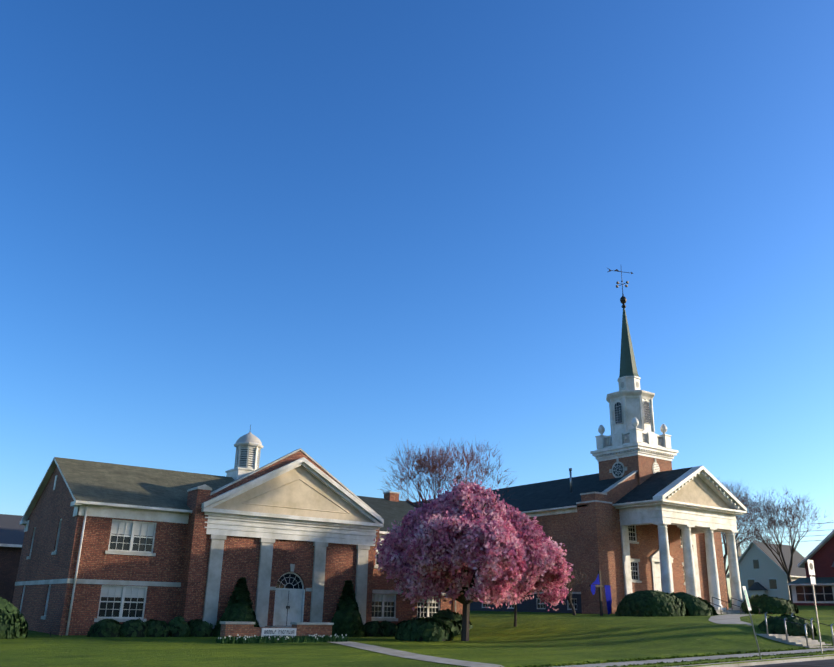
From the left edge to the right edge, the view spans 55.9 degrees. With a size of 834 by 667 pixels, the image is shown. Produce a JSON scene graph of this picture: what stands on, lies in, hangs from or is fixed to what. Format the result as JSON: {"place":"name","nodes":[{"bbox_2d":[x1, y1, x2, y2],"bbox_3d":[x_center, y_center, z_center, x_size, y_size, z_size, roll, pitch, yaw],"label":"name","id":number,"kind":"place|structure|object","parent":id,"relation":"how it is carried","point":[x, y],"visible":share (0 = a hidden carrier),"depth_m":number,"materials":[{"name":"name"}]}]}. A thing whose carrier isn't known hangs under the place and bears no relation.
{"place":"outdoors","nodes":[
{"label":"outdoors","id":0,"kind":"place"},
{"bbox_2d":[0,599,833,666],"bbox_3d":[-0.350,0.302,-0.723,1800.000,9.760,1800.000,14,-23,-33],"label":"ground","id":1,"kind":"structure","parent":0,"point":[537,639],"depth_m":34.02,"materials":[{"name":"green plant"}]},
{"bbox_2d":[0,514,24,603],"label":"neighboring building","id":2,"kind":"structure","parent":1,"relation":"on","point":[12,532],"depth_m":59.14,"materials":[{"name":"brick"}]},
{"bbox_2d":[0,608,27,638],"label":"shrub","id":3,"kind":"object","parent":1,"relation":"on","point":[13,625],"visible":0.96,"depth_m":33.45,"materials":[{"name":"green plant"}]},
{"bbox_2d":[0,597,27,631],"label":"shrub","id":4,"kind":"object","parent":1,"relation":"on","point":[5,604],"visible":0.21,"depth_m":35.77,"materials":[{"name":"green plant"}]},
{"bbox_2d":[87,619,121,636],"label":"hedge","id":5,"kind":"object","parent":1,"relation":"on","point":[106,628],"visible":0.96,"depth_m":36.35,"materials":[{"name":"green plant"}]},
{"bbox_2d":[119,617,148,636],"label":"hedge","id":6,"kind":"object","parent":1,"relation":"on","point":[139,627],"visible":0.81,"depth_m":36.99,"materials":[{"name":"green plant"}]},
{"bbox_2d":[146,618,172,636],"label":"hedge","id":7,"kind":"object","parent":1,"relation":"on","point":[158,628],"visible":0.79,"depth_m":37.63,"materials":[{"name":"green plant"}]},
{"bbox_2d":[168,616,190,636],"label":"hedge","id":8,"kind":"object","parent":1,"relation":"on","point":[179,625],"visible":0.83,"depth_m":38.10,"materials":[{"name":"green plant"}]},
{"bbox_2d":[188,619,214,636],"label":"hedge","id":9,"kind":"object","parent":1,"relation":"on","point":[200,628],"visible":0.88,"depth_m":38.81,"materials":[{"name":"green plant"}]},
{"bbox_2d":[212,577,259,636],"bbox_3d":[-9.074,14.072,40.281,2.778,3.050,2.279,14,-23,-33],"label":"cone shrub","id":10,"kind":"object","parent":1,"relation":"on","point":[238,608],"visible":0.67,"depth_m":39.98,"materials":[{"name":"green plant"}]},
{"bbox_2d":[12,448,462,635],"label":"hall","id":11,"kind":"structure","parent":1,"relation":"on","point":[291,536],"depth_m":42.41,"materials":[{"name":"brick"}]},
{"bbox_2d":[225,425,263,479],"bbox_3d":[-11.119,8.046,51.660,2.040,4.250,2.040,14,-23,-33],"label":"cupola","id":12,"kind":"object","parent":11,"relation":"on","point":[249,446],"visible":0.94,"depth_m":51.13,"materials":[{"name":"white paint"}]},
{"bbox_2d":[220,621,333,637],"bbox_3d":[-6.500,13.995,36.762,5.550,0.948,0.650,14,-23,-33],"label":"church sign","id":13,"kind":"object","parent":1,"relation":"on","point":[244,629],"visible":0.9,"depth_m":36.49,"materials":[{"name":"brick"}]},
{"bbox_2d":[216,634,349,643],"bbox_3d":[-6.077,14.021,36.163,6.496,0.389,0.947,14,-23,-33],"label":"flower bed","id":14,"kind":"object","parent":1,"relation":"on","point":[238,639],"visible":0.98,"depth_m":35.86,"materials":[{"name":"green plant"}]},
{"bbox_2d":[331,580,367,636],"bbox_3d":[-3.869,15.365,43.791,2.284,3.149,2.525,-8,-21,25],"label":"cone shrub","id":15,"kind":"object","parent":1,"relation":"on","point":[347,619],"visible":0.9,"depth_m":43.21,"materials":[{"name":"green plant"}]},
{"bbox_2d":[363,620,385,636],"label":"hedge","id":16,"kind":"object","parent":1,"relation":"on","point":[374,628],"visible":0.77,"depth_m":44.30,"materials":[{"name":"green plant"}]},
{"bbox_2d":[380,620,399,635],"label":"hedge","id":17,"kind":"object","parent":1,"relation":"on","point":[390,628],"visible":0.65,"depth_m":44.90,"materials":[{"name":"green plant"}]},
{"bbox_2d":[395,617,453,641],"bbox_3d":[0.425,15.498,41.008,3.282,1.372,2.752,14,-23,-33],"label":"shrub","id":18,"kind":"object","parent":1,"relation":"on","point":[427,629],"visible":1,"depth_m":40.18,"materials":[{"name":"green plant"}]},
{"bbox_2d":[377,438,516,506],"bbox_3d":[2.416,15.347,64.087,12.006,14.416,11.817,1,-19,2],"label":"bare tree","id":19,"kind":"object","parent":1,"relation":"on","point":[436,465],"visible":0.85,"depth_m":64.12,"materials":[{"name":"brown plant"}]},
{"bbox_2d":[432,615,461,635],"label":"shrub","id":20,"kind":"object","parent":1,"relation":"on","point":[455,627],"visible":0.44,"depth_m":44.54,"materials":[{"name":"green plant"}]},
{"bbox_2d":[430,608,472,628],"bbox_3d":[1.925,17.388,47.536,2.946,1.458,2.448,14,-23,-33],"label":"shrub","id":21,"kind":"object","parent":1,"relation":"on","point":[450,614],"visible":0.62,"depth_m":46.99,"materials":[{"name":"green plant"}]},
{"bbox_2d":[373,478,556,640],"bbox_3d":[2.945,12.143,42.104,8.935,8.180,10.074,14,-23,-33],"label":"pink tree","id":22,"kind":"object","parent":1,"relation":"on","point":[457,533],"visible":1,"depth_m":40.08,"materials":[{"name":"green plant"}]},
{"bbox_2d":[472,536,574,626],"bbox_3d":[5.530,14.443,47.337,7.054,6.085,7.077,14,-23,-33],"label":"pink tree","id":23,"kind":"object","parent":1,"relation":"on","point":[555,575],"visible":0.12,"depth_m":46.19,"materials":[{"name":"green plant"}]},
{"bbox_2d":[331,614,753,666],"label":"paths","id":24,"kind":"structure","parent":1,"relation":"on","point":[727,619],"depth_m":32.01,"materials":[{"name":"concrete"}]},
{"bbox_2d":[559,568,589,614],"bbox_3d":[10.528,18.276,55.946,3.249,3.612,2.584,-14,-24,37],"label":"bare tree","id":25,"kind":"object","parent":1,"relation":"on","point":[569,587],"visible":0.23,"depth_m":55.60,"materials":[{"name":"brown plant"}]},
{"bbox_2d":[589,571,611,615],"bbox_3d":[12.634,17.939,54.200,2.050,3.058,0.160,14,-23,-33],"label":"draped cross","id":26,"kind":"object","parent":1,"relation":"on","point":[607,591],"visible":0.85,"depth_m":54.26,"materials":[{"name":"blue fabric"}]},
{"bbox_2d":[413,466,790,613],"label":"church","id":27,"kind":"structure","parent":1,"relation":"on","point":[656,531],"depth_m":63.10,"materials":[{"name":"brick"}]},
{"bbox_2d":[590,269,677,484],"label":"church steeple","id":28,"kind":"object","parent":27,"relation":"on","point":[633,441],"visible":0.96,"depth_m":68.77,"materials":[{"name":"white paint"}]},
{"bbox_2d":[615,590,689,616],"bbox_3d":[16.296,18.862,54.395,6.028,2.161,4.220,14,-23,-33],"label":"bush","id":29,"kind":"object","parent":1,"relation":"on","point":[650,603],"visible":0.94,"depth_m":52.72,"materials":[{"name":"green plant"}]},
{"bbox_2d":[500,645,833,666],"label":"grass tufts","id":30,"kind":"object","parent":1,"relation":"on","point":[696,655],"visible":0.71,"depth_m":30.92,"materials":[{"name":"green plant"}]},
{"bbox_2d":[669,592,717,615],"bbox_3d":[19.102,19.517,56.097,5.796,2.108,4.000,14,-23,-33],"label":"bush","id":31,"kind":"object","parent":1,"relation":"on","point":[697,606],"visible":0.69,"depth_m":54.50,"materials":[{"name":"green plant"}]},
{"bbox_2d":[707,597,759,614],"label":"stair railings","id":32,"kind":"object","parent":1,"relation":"on","point":[731,604],"visible":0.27,"depth_m":59.53,"materials":[{"name":"black metal"}]},
{"bbox_2d":[721,491,768,602],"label":"bare tree","id":33,"kind":"object","parent":1,"relation":"on","point":[727,569],"visible":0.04,"depth_m":111.32,"materials":[{"name":"brown plant"}]},
{"bbox_2d":[714,476,786,560],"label":"bare tree","id":34,"kind":"object","parent":1,"relation":"on","point":[731,490],"visible":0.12,"depth_m":96.89,"materials":[{"name":"brown plant"}]},
{"bbox_2d":[721,518,779,554],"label":"bare tree","id":35,"kind":"object","parent":1,"relation":"on","point":[753,538],"visible":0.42,"depth_m":126.88,"materials":[{"name":"plant"}]},
{"bbox_2d":[669,654,833,666],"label":"kerb","id":36,"kind":"structure","parent":1,"relation":"on","point":[775,661],"depth_m":30.52,"materials":[{"name":"concrete"}]},
{"bbox_2d":[742,586,760,657],"bbox_3d":[13.453,11.642,31.601,0.755,2.832,0.080,12,-22,-29],"label":"sign post","id":37,"kind":"object","parent":1,"relation":"on","point":[746,598],"visible":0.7,"depth_m":31.71,"materials":[{"name":"silver metal"}]},
{"bbox_2d":[726,539,805,601],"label":"beige house","id":38,"kind":"structure","parent":1,"relation":"on","point":[761,571],"depth_m":120.34,"materials":[{"name":"grey"}]},
{"bbox_2d":[741,594,798,613],"bbox_3d":[27.755,21.421,62.127,5.040,1.665,3.897,14,-23,-33],"label":"bush","id":39,"kind":"object","parent":1,"relation":"on","point":[765,603],"visible":0.96,"depth_m":60.67,"materials":[{"name":"green plant"}]},
{"bbox_2d":[739,487,832,602],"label":"bare tree","id":40,"kind":"object","parent":1,"relation":"on","point":[792,547],"visible":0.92,"depth_m":99.92,"materials":[{"name":"brown plant"}]},
{"bbox_2d":[758,614,816,636],"bbox_3d":[19.285,15.177,40.856,3.633,1.187,2.438,14,-23,-33],"label":"bush","id":41,"kind":"object","parent":1,"relation":"on","point":[775,625],"visible":0.83,"depth_m":39.87,"materials":[{"name":"green plant"}]},
{"bbox_2d":[756,612,833,648],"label":"stairs","id":42,"kind":"structure","parent":1,"relation":"on","point":[803,641],"depth_m":38.37,"materials":[{"name":"concrete"}]},
{"bbox_2d":[786,530,833,605],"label":"red house","id":43,"kind":"structure","parent":1,"relation":"on","point":[821,555],"depth_m":79.74,"materials":[{"name":"wood"}]},
{"bbox_2d":[807,560,822,653],"bbox_3d":[17.583,12.051,34.649,0.480,4.000,0.076,14,-23,-33],"label":"sign post","id":44,"kind":"object","parent":1,"relation":"on","point":[811,569],"visible":0.88,"depth_m":34.95,"materials":[{"name":"silver metal"}]},
{"bbox_2d":[0,0,833,598],"label":"sky","id":45,"kind":"structure","parent":0,"point":[342,232],"materials":[{"name":"blue"}]},
{"bbox_2d":[554,648,833,666],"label":"sidewalk","id":46,"kind":"structure","parent":0,"point":[695,658],"depth_m":31.14,"materials":[{"name":"concrete"}]},
{"bbox_2d":[722,522,833,543],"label":"utility wires","id":47,"kind":"object","parent":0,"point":[775,532],"visible":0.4,"depth_m":88.19,"materials":[{"name":"black metal"}]},
{"bbox_2d":[737,659,833,666],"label":"road","id":48,"kind":"structure","parent":0,"point":[826,662],"depth_m":30.74,"materials":[{"name":"grey asphalt"}]},
{"bbox_2d":[768,664,822,666],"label":"lane markings","id":49,"kind":"object","parent":48,"relation":"on","point":[793,665],"depth_m":29.42,"materials":[{"name":"paint"}]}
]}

